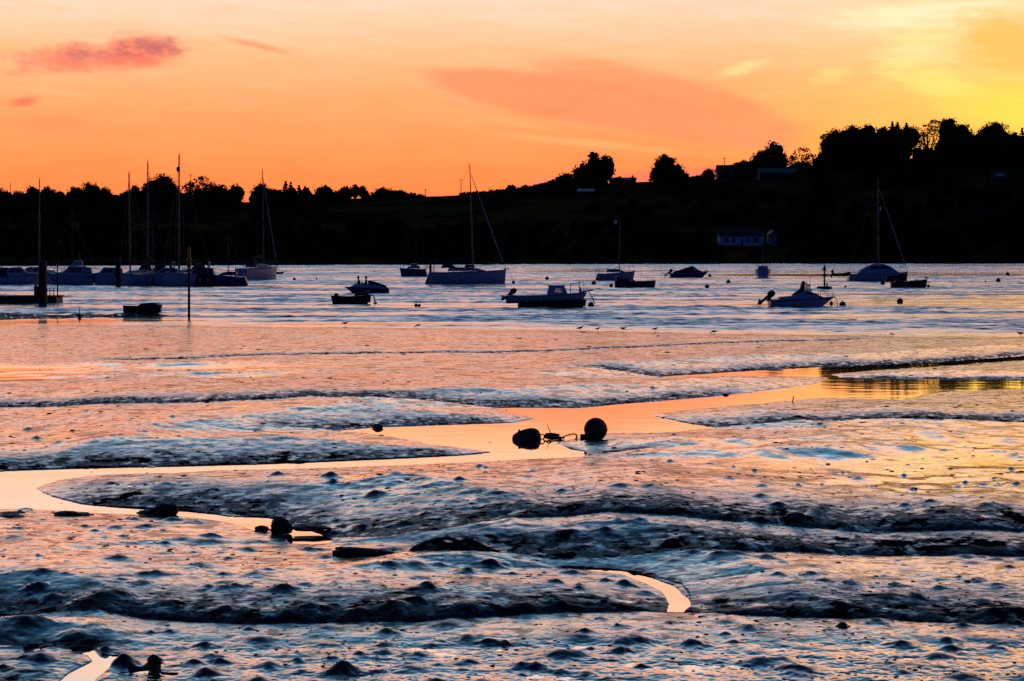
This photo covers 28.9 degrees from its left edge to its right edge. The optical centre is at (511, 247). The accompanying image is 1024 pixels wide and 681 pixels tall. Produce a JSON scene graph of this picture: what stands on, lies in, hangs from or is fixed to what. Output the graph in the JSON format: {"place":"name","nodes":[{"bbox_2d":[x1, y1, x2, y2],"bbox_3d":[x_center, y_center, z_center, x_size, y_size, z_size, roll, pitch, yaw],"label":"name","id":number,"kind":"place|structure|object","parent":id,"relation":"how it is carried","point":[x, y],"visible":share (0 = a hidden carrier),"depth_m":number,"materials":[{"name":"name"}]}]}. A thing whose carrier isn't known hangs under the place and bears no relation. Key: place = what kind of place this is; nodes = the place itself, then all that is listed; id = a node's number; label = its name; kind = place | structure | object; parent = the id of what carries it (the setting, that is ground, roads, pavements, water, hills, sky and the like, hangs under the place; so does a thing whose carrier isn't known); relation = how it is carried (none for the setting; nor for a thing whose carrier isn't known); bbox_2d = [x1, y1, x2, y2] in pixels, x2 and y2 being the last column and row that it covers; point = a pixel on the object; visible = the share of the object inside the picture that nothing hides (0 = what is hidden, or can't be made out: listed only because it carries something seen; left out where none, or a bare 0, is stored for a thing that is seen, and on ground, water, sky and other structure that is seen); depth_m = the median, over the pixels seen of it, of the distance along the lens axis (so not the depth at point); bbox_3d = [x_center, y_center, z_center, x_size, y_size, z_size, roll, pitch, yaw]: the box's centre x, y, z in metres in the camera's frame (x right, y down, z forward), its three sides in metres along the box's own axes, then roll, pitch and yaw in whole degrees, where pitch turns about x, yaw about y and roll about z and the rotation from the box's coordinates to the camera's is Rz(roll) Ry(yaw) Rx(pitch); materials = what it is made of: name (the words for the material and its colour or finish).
{"place":"outdoors","nodes":[
{"label":"outdoors","id":0,"kind":"place"},
{"bbox_2d":[0,312,1023,680],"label":"mudflat","id":1,"kind":"structure","parent":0,"point":[284,392],"depth_m":31.62,"materials":[{"name":"soil"}]},
{"bbox_2d":[0,513,25,517],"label":"rock","id":2,"kind":"object","parent":1,"relation":"on","point":[13,515],"visible":0.59,"depth_m":32.73,"materials":[{"name":"black stone"}]},
{"bbox_2d":[53,510,93,515],"bbox_3d":[-7.319,4.446,33.232,0.668,0.100,0.411,0,0,-12],"label":"rock","id":3,"kind":"object","parent":1,"relation":"on","point":[67,513],"visible":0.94,"depth_m":33.10,"materials":[{"name":"black stone"}]},
{"bbox_2d":[122,302,168,313],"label":"dinghy","id":4,"kind":"object","parent":1,"relation":"on","point":[152,307],"visible":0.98,"depth_m":129.24,"materials":[{"name":"brown wood"}]},
{"bbox_2d":[142,654,165,669],"bbox_3d":[-3.813,4.410,21.175,0.254,0.166,0.220,0,0,-12],"label":"rock","id":5,"kind":"object","parent":1,"relation":"on","point":[154,662],"visible":1,"depth_m":21.12,"materials":[{"name":"black stone"}]},
{"bbox_2d":[136,502,179,515],"bbox_3d":[-5.935,4.382,33.345,0.776,0.218,0.426,0,0,0],"label":"rock","id":6,"kind":"object","parent":1,"relation":"on","point":[165,509],"visible":1,"depth_m":33.25,"materials":[{"name":"black stone"}]},
{"bbox_2d":[254,525,270,530],"bbox_3d":[-3.959,4.460,31.543,0.313,0.098,0.239,0,0,-25],"label":"rock","id":7,"kind":"object","parent":1,"relation":"on","point":[261,528],"visible":0.98,"depth_m":31.50,"materials":[{"name":"black stone"}]},
{"bbox_2d":[269,517,331,533],"bbox_3d":[-3.328,4.357,31.255,1.001,0.265,0.362,0,0,-7],"label":"mooring buoy","id":8,"kind":"object","parent":1,"relation":"on","point":[280,525],"visible":1,"depth_m":31.15,"materials":[{"name":"black plastic"}]},
{"bbox_2d":[332,546,398,556],"bbox_3d":[-1.976,4.401,28.386,1.205,0.257,0.340,0,0,0],"label":"log","id":9,"kind":"object","parent":1,"relation":"on","point":[341,551],"visible":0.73,"depth_m":28.31,"materials":[{"name":"black wood"}]},
{"bbox_2d":[0,332,1023,680],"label":"mud debris","id":10,"kind":"object","parent":1,"relation":"on","point":[550,546],"visible":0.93,"depth_m":26.91,"materials":[{"name":"black soil"}]},
{"bbox_2d":[559,433,577,438],"bbox_3d":[1.320,4.430,46.514,0.446,0.161,0.059,0,0,0],"label":"rope","id":11,"kind":"object","parent":1,"relation":"on","point":[570,434],"visible":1,"depth_m":46.50,"materials":[{"name":"fabric"}]},
{"bbox_2d":[834,622,848,627],"bbox_3d":[3.889,4.462,23.432,0.248,0.102,0.209,0,0,0],"label":"rock","id":12,"kind":"object","parent":1,"relation":"on","point":[841,624],"visible":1,"depth_m":23.39,"materials":[{"name":"black stone"}]},
{"bbox_2d":[0,263,1023,337],"bbox_3d":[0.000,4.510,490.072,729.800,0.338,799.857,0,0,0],"label":"river water","id":13,"kind":"structure","parent":0,"point":[955,300],"depth_m":163.81,"materials":[{"name":"grey liquid"}]},
{"bbox_2d":[0,267,37,284],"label":"motor cruiser","id":14,"kind":"object","parent":13,"relation":"on","point":[16,275],"visible":0.79,"depth_m":238.28,"materials":[{"name":"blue plastic"}]},
{"bbox_2d":[0,259,64,303],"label":"pontoon","id":15,"kind":"object","parent":13,"relation":"on","point":[16,299],"visible":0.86,"depth_m":157.73,"materials":[{"name":"black wood"}]},
{"bbox_2d":[34,261,47,303],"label":"mooring pile","id":16,"kind":"object","parent":13,"relation":"in","point":[40,291],"visible":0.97,"depth_m":155.82,"materials":[{"name":"brown wood"}]},
{"bbox_2d":[19,175,66,272],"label":"sailing yacht","id":17,"kind":"object","parent":13,"relation":"on","point":[36,260],"visible":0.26,"depth_m":250.60,"materials":[{"name":"grey metal"}]},
{"bbox_2d":[25,267,61,283],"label":"motor cruiser","id":18,"kind":"object","parent":13,"relation":"on","point":[33,270],"visible":0.27,"depth_m":244.17,"materials":[{"name":"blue plastic"}]},
{"bbox_2d":[47,253,93,284],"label":"motor cruiser","id":19,"kind":"object","parent":13,"relation":"on","point":[76,273],"visible":0.9,"depth_m":238.48,"materials":[{"name":"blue plastic"}]},
{"bbox_2d":[67,268,74,272],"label":"window","id":20,"kind":"structure","parent":19,"relation":"in","point":[72,270],"depth_m":238.49,"materials":[{"name":"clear glass"}]},
{"bbox_2d":[47,211,97,272],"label":"sailing yacht","id":21,"kind":"object","parent":13,"relation":"on","point":[68,261],"visible":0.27,"depth_m":246.51,"materials":[{"name":"grey metal"}]},
{"bbox_2d":[88,267,122,284],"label":"motor cruiser","id":22,"kind":"object","parent":13,"relation":"on","point":[105,275],"visible":0.66,"depth_m":238.47,"materials":[{"name":"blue plastic"}]},
{"bbox_2d":[115,257,120,285],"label":"mooring pile","id":23,"kind":"object","parent":13,"relation":"in","point":[118,273],"visible":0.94,"depth_m":228.10,"materials":[{"name":"brown wood"}]},
{"bbox_2d":[120,171,158,285],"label":"sailing yacht","id":24,"kind":"object","parent":13,"relation":"on","point":[141,275],"visible":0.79,"depth_m":234.39,"materials":[{"name":"blue plastic"}]},
{"bbox_2d":[141,160,164,273],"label":"sailing yacht","id":25,"kind":"object","parent":13,"relation":"on","point":[159,266],"visible":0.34,"depth_m":240.31,"materials":[{"name":"blue plastic"}]},
{"bbox_2d":[136,232,177,269],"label":"sailing yacht","id":26,"kind":"object","parent":13,"relation":"on","point":[145,262],"visible":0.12,"depth_m":242.50,"materials":[{"name":"blue"}]},
{"bbox_2d":[150,262,177,284],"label":"motor cruiser","id":27,"kind":"object","parent":13,"relation":"on","point":[157,278],"visible":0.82,"depth_m":234.97,"materials":[{"name":"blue plastic"}]},
{"bbox_2d":[162,154,214,285],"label":"sailing yacht","id":28,"kind":"object","parent":13,"relation":"on","point":[179,276],"visible":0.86,"depth_m":234.44,"materials":[{"name":"blue plastic"}]},
{"bbox_2d":[185,247,192,316],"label":"beacon","id":29,"kind":"object","parent":13,"relation":"in","point":[188,260],"visible":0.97,"depth_m":127.96,"materials":[{"name":"metal"}]},
{"bbox_2d":[187,262,213,284],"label":"motor cruiser","id":30,"kind":"object","parent":13,"relation":"on","point":[207,273],"visible":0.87,"depth_m":234.87,"materials":[{"name":"black plastic"}]},
{"bbox_2d":[211,232,247,284],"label":"sailing yacht","id":31,"kind":"object","parent":13,"relation":"on","point":[221,279],"visible":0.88,"depth_m":234.78,"materials":[{"name":"blue plastic"}]},
{"bbox_2d":[235,166,282,279],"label":"sailing yacht","id":32,"kind":"object","parent":13,"relation":"on","point":[262,271],"visible":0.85,"depth_m":277.30,"materials":[{"name":"white plastic"}]},
{"bbox_2d":[331,290,376,303],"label":"workboat","id":33,"kind":"object","parent":13,"relation":"on","point":[357,298],"visible":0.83,"depth_m":158.07,"materials":[{"name":"brown wood"}]},
{"bbox_2d":[344,280,389,293],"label":"motorboat","id":34,"kind":"object","parent":13,"relation":"on","point":[373,287],"visible":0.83,"depth_m":194.29,"materials":[{"name":"blue plastic"}]},
{"bbox_2d":[400,216,427,276],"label":"sailing yacht","id":35,"kind":"object","parent":13,"relation":"on","point":[416,270],"visible":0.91,"depth_m":305.51,"materials":[{"name":"blue plastic"}]},
{"bbox_2d":[425,165,513,283],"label":"sailing yacht","id":36,"kind":"object","parent":13,"relation":"on","point":[469,275],"visible":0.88,"depth_m":241.91,"materials":[{"name":"blue plastic"}]},
{"bbox_2d":[501,282,594,307],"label":"fishing boat","id":37,"kind":"object","parent":13,"relation":"on","point":[551,298],"visible":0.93,"depth_m":147.77,"materials":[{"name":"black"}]},
{"bbox_2d":[595,218,634,280],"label":"sailing yacht","id":38,"kind":"object","parent":13,"relation":"on","point":[629,274],"visible":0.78,"depth_m":267.93,"materials":[{"name":"blue plastic"}]},
{"bbox_2d":[615,276,655,286],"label":"launch","id":39,"kind":"object","parent":13,"relation":"on","point":[622,282],"visible":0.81,"depth_m":222.72,"materials":[{"name":"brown wood"}]},
{"bbox_2d":[664,266,708,277],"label":"speedboat","id":40,"kind":"object","parent":13,"relation":"on","point":[691,272],"visible":0.89,"depth_m":293.51,"materials":[{"name":"blue plastic"}]},
{"bbox_2d":[755,235,770,277],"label":"sailing yacht","id":41,"kind":"object","parent":13,"relation":"on","point":[762,271],"visible":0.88,"depth_m":291.44,"materials":[{"name":"blue plastic"}]},
{"bbox_2d":[757,280,837,306],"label":"speedboat","id":42,"kind":"object","parent":13,"relation":"on","point":[801,297],"visible":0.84,"depth_m":149.33,"materials":[{"name":"blue plastic"}]},
{"bbox_2d":[817,264,831,288],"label":"navigation float","id":43,"kind":"object","parent":13,"relation":"on","point":[824,275],"visible":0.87,"depth_m":213.79,"materials":[{"name":"black metal"}]},
{"bbox_2d":[830,270,850,277],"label":"inflatable dinghy","id":44,"kind":"object","parent":13,"relation":"on","point":[840,274],"visible":1,"depth_m":263.18,"materials":[{"name":"black rubber"}]},
{"bbox_2d":[847,180,907,280],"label":"sailing yacht","id":45,"kind":"object","parent":13,"relation":"on","point":[876,272],"visible":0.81,"depth_m":262.89,"materials":[{"name":"blue plastic"}]},
{"bbox_2d":[886,273,906,281],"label":"tender","id":46,"kind":"object","parent":13,"relation":"on","point":[899,278],"visible":0.71,"depth_m":257.55,"materials":[{"name":"black rubber"}]},
{"bbox_2d":[890,279,929,287],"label":"rowing boat","id":47,"kind":"object","parent":13,"relation":"on","point":[918,283],"visible":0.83,"depth_m":219.63,"materials":[{"name":"brown wood"}]},
{"bbox_2d":[0,165,1023,265],"bbox_3d":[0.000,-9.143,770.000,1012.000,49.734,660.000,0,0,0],"label":"hillside","id":48,"kind":"structure","parent":0,"point":[563,209],"depth_m":665.58,"materials":[{"name":"black plant"}]},
{"bbox_2d":[0,188,12,211],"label":"tree","id":49,"kind":"object","parent":48,"relation":"on","point":[5,195],"visible":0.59,"depth_m":720.22,"materials":[{"name":"black plant"}]},
{"bbox_2d":[10,190,24,207],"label":"tree","id":50,"kind":"object","parent":48,"relation":"on","point":[18,196],"visible":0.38,"depth_m":718.04,"materials":[{"name":"black plant"}]},
{"bbox_2d":[22,185,59,204],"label":"tree","id":51,"kind":"object","parent":48,"relation":"on","point":[31,194],"visible":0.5,"depth_m":718.10,"materials":[{"name":"black plant"}]},
{"bbox_2d":[62,181,115,211],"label":"tree","id":52,"kind":"object","parent":48,"relation":"on","point":[89,197],"visible":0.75,"depth_m":717.14,"materials":[{"name":"black plant"}]},
{"bbox_2d":[118,185,141,209],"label":"tree","id":53,"kind":"object","parent":48,"relation":"on","point":[137,192],"visible":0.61,"depth_m":722.85,"materials":[{"name":"black plant"}]},
{"bbox_2d":[140,173,182,209],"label":"tree","id":54,"kind":"object","parent":48,"relation":"on","point":[163,187],"visible":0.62,"depth_m":723.23,"materials":[{"name":"black plant"}]},
{"bbox_2d":[182,175,215,208],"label":"tree","id":55,"kind":"object","parent":48,"relation":"on","point":[206,190],"visible":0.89,"depth_m":714.10,"materials":[{"name":"black plant"}]},
{"bbox_2d":[213,182,245,208],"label":"tree","id":56,"kind":"object","parent":48,"relation":"on","point":[227,198],"visible":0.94,"depth_m":717.57,"materials":[{"name":"black plant"}]},
{"bbox_2d":[248,181,280,207],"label":"tree","id":57,"kind":"object","parent":48,"relation":"on","point":[254,197],"visible":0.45,"depth_m":719.20,"materials":[{"name":"black plant"}]},
{"bbox_2d":[280,181,289,197],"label":"conifer","id":58,"kind":"object","parent":48,"relation":"on","point":[285,191],"visible":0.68,"depth_m":719.36,"materials":[{"name":"black plant"}]},
{"bbox_2d":[288,182,294,197],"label":"conifer","id":59,"kind":"object","parent":48,"relation":"on","point":[290,188],"visible":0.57,"depth_m":721.56,"materials":[{"name":"black plant"}]},
{"bbox_2d":[295,185,302,198],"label":"conifer","id":60,"kind":"object","parent":48,"relation":"on","point":[299,194],"visible":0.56,"depth_m":723.62,"materials":[{"name":"black plant"}]},
{"bbox_2d":[319,189,347,202],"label":"tree","id":61,"kind":"object","parent":48,"relation":"on","point":[327,198],"visible":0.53,"depth_m":749.04,"materials":[{"name":"black plant"}]},
{"bbox_2d":[340,184,371,200],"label":"tree","id":62,"kind":"object","parent":48,"relation":"on","point":[355,191],"visible":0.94,"depth_m":753.69,"materials":[{"name":"black plant"}]},
{"bbox_2d":[370,186,419,198],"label":"tree","id":63,"kind":"object","parent":48,"relation":"on","point":[383,192],"visible":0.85,"depth_m":763.49,"materials":[{"name":"black plant"}]},
{"bbox_2d":[459,184,533,194],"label":"hedge","id":64,"kind":"object","parent":48,"relation":"on","point":[490,191],"visible":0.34,"depth_m":783.50,"materials":[{"name":"black plant"}]},
{"bbox_2d":[0,144,1023,262],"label":"woods","id":65,"kind":"object","parent":48,"relation":"on","point":[812,234],"visible":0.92,"depth_m":591.62,"materials":[{"name":"black plant"}]},
{"bbox_2d":[543,172,573,187],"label":"tree","id":66,"kind":"object","parent":48,"relation":"on","point":[564,178],"visible":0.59,"depth_m":764.21,"materials":[{"name":"black plant"}]},
{"bbox_2d":[577,189,594,193],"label":"barn","id":67,"kind":"structure","parent":48,"relation":"on","point":[585,191],"depth_m":731.00,"materials":[{"name":"blue brick"}]},
{"bbox_2d":[567,151,615,188],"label":"tree","id":68,"kind":"object","parent":48,"relation":"on","point":[594,172],"visible":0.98,"depth_m":753.49,"materials":[{"name":"black plant"}]},
{"bbox_2d":[614,176,623,184],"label":"tree","id":69,"kind":"object","parent":48,"relation":"on","point":[619,180],"visible":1,"depth_m":764.24,"materials":[{"name":"black plant"}]},
{"bbox_2d":[609,177,636,183],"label":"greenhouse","id":70,"kind":"object","parent":48,"relation":"on","point":[627,180],"visible":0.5,"depth_m":772.00,"materials":[{"name":"blue glass"}]},
{"bbox_2d":[647,153,687,185],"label":"tree","id":71,"kind":"object","parent":48,"relation":"on","point":[664,169],"visible":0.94,"depth_m":753.74,"materials":[{"name":"black plant"}]},
{"bbox_2d":[690,175,703,179],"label":"hedge","id":72,"kind":"object","parent":48,"relation":"on","point":[697,177],"visible":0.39,"depth_m":783.39,"materials":[{"name":"black plant"}]},
{"bbox_2d":[700,168,717,182],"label":"tree","id":73,"kind":"object","parent":48,"relation":"on","point":[708,174],"visible":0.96,"depth_m":761.13,"materials":[{"name":"black plant"}]},
{"bbox_2d":[715,165,739,178],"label":"house","id":74,"kind":"structure","parent":48,"relation":"on","point":[729,170],"depth_m":786.00,"materials":[{"name":"brown brick"}]},
{"bbox_2d":[717,229,764,245],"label":"cottage","id":75,"kind":"structure","parent":48,"relation":"on","point":[745,237],"depth_m":589.00,"materials":[{"name":"stone"}]},
{"bbox_2d":[753,237,758,242],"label":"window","id":76,"kind":"structure","parent":75,"relation":"in","point":[755,239],"depth_m":588.97,"materials":[{"name":"black glass"}]},
{"bbox_2d":[730,159,757,177],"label":"tree","id":77,"kind":"object","parent":48,"relation":"on","point":[743,168],"visible":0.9,"depth_m":782.86,"materials":[{"name":"black plant"}]},
{"bbox_2d":[749,140,789,169],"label":"tree","id":78,"kind":"object","parent":48,"relation":"on","point":[772,155],"visible":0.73,"depth_m":783.17,"materials":[{"name":"black plant"}]},
{"bbox_2d":[766,230,777,245],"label":"cottage","id":79,"kind":"structure","parent":48,"relation":"on","point":[771,237],"depth_m":588.00,"materials":[{"name":"stone"}]},
{"bbox_2d":[756,168,797,180],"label":"house","id":80,"kind":"structure","parent":48,"relation":"on","point":[763,174],"depth_m":759.00,"materials":[{"name":"brown brick"}]},
{"bbox_2d":[787,147,816,172],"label":"tree","id":81,"kind":"object","parent":48,"relation":"on","point":[802,166],"visible":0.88,"depth_m":786.83,"materials":[{"name":"black plant"}]},
{"bbox_2d":[819,132,837,162],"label":"tree","id":82,"kind":"object","parent":48,"relation":"on","point":[827,134],"visible":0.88,"depth_m":767.55,"materials":[{"name":"black plant"}]},
{"bbox_2d":[818,123,891,172],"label":"tree","id":83,"kind":"object","parent":48,"relation":"on","point":[841,144],"visible":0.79,"depth_m":765.89,"materials":[{"name":"black plant"}]},
{"bbox_2d":[882,126,891,148],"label":"conifer","id":84,"kind":"object","parent":48,"relation":"on","point":[884,131],"visible":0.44,"depth_m":774.43,"materials":[{"name":"black plant"}]},
{"bbox_2d":[889,121,895,152],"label":"conifer","id":85,"kind":"object","parent":48,"relation":"on","point":[892,132],"visible":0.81,"depth_m":775.33,"materials":[{"name":"black plant"}]},
{"bbox_2d":[891,122,903,154],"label":"conifer","id":86,"kind":"object","parent":48,"relation":"on","point":[896,143],"visible":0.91,"depth_m":773.21,"materials":[{"name":"black plant"}]},
{"bbox_2d":[875,124,920,166],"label":"tree","id":87,"kind":"object","parent":48,"relation":"on","point":[914,136],"visible":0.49,"depth_m":776.82,"materials":[{"name":"black plant"}]},
{"bbox_2d":[901,122,913,155],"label":"conifer","id":88,"kind":"object","parent":48,"relation":"on","point":[909,147],"visible":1,"depth_m":775.80,"materials":[{"name":"black plant"}]},
{"bbox_2d":[915,119,941,151],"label":"tree","id":89,"kind":"object","parent":48,"relation":"on","point":[924,141],"visible":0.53,"depth_m":784.97,"materials":[{"name":"black plant"}]},
{"bbox_2d":[931,117,987,167],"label":"tree","id":90,"kind":"object","parent":48,"relation":"on","point":[957,146],"visible":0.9,"depth_m":770.75,"materials":[{"name":"black plant"}]},
{"bbox_2d":[973,120,1013,166],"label":"tree","id":91,"kind":"object","parent":48,"relation":"on","point":[996,139],"visible":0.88,"depth_m":771.10,"materials":[{"name":"black plant"}]},
{"bbox_2d":[987,172,1008,182],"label":"house","id":92,"kind":"structure","parent":48,"relation":"on","point":[998,177],"depth_m":720.68,"materials":[{"name":"brown brick"}]},
{"bbox_2d":[1006,131,1023,165],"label":"tree","id":93,"kind":"object","parent":48,"relation":"on","point":[1017,159],"visible":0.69,"depth_m":776.02,"materials":[{"name":"black plant"}]},
{"bbox_2d":[1018,127,1023,154],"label":"conifer","id":94,"kind":"object","parent":48,"relation":"on","point":[1021,141],"visible":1,"depth_m":777.23,"materials":[{"name":"black plant"}]},
{"bbox_2d":[0,356,1023,680],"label":"creek water","id":95,"kind":"structure","parent":0,"point":[18,488],"depth_m":48.05,"materials":[{"name":"orange liquid"}]},
{"bbox_2d":[372,424,382,427],"bbox_3d":[-3.326,4.444,49.529,0.337,0.104,0.251,0,0,35],"label":"rock","id":96,"kind":"object","parent":95,"relation":"on","point":[377,426],"visible":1,"depth_m":49.44,"materials":[{"name":"black stone"}]},
{"bbox_2d":[512,428,564,439],"bbox_3d":[0.621,4.481,46.644,1.239,0.500,0.499,0,0,0],"label":"barrel buoy","id":97,"kind":"object","parent":95,"relation":"on","point":[530,434],"visible":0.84,"depth_m":46.50,"materials":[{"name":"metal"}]},
{"bbox_2d":[545,425,559,436],"bbox_3d":[0.964,4.362,47.334,0.368,0.329,0.416,0,0,-31],"label":"weed heap","id":98,"kind":"object","parent":95,"relation":"on","point":[552,434],"visible":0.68,"depth_m":47.31,"materials":[{"name":"plant"}]},
{"bbox_2d":[580,418,607,439],"bbox_3d":[1.909,4.262,46.364,0.638,0.576,0.556,0,0,0],"label":"mooring buoy","id":99,"kind":"object","parent":95,"relation":"on","point":[595,429],"visible":0.84,"depth_m":46.18,"materials":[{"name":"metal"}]},
{"bbox_2d":[0,0,1023,201],"label":"sky","id":100,"kind":"structure","parent":0,"point":[405,95],"materials":[{"name":"orange"}]}
]}

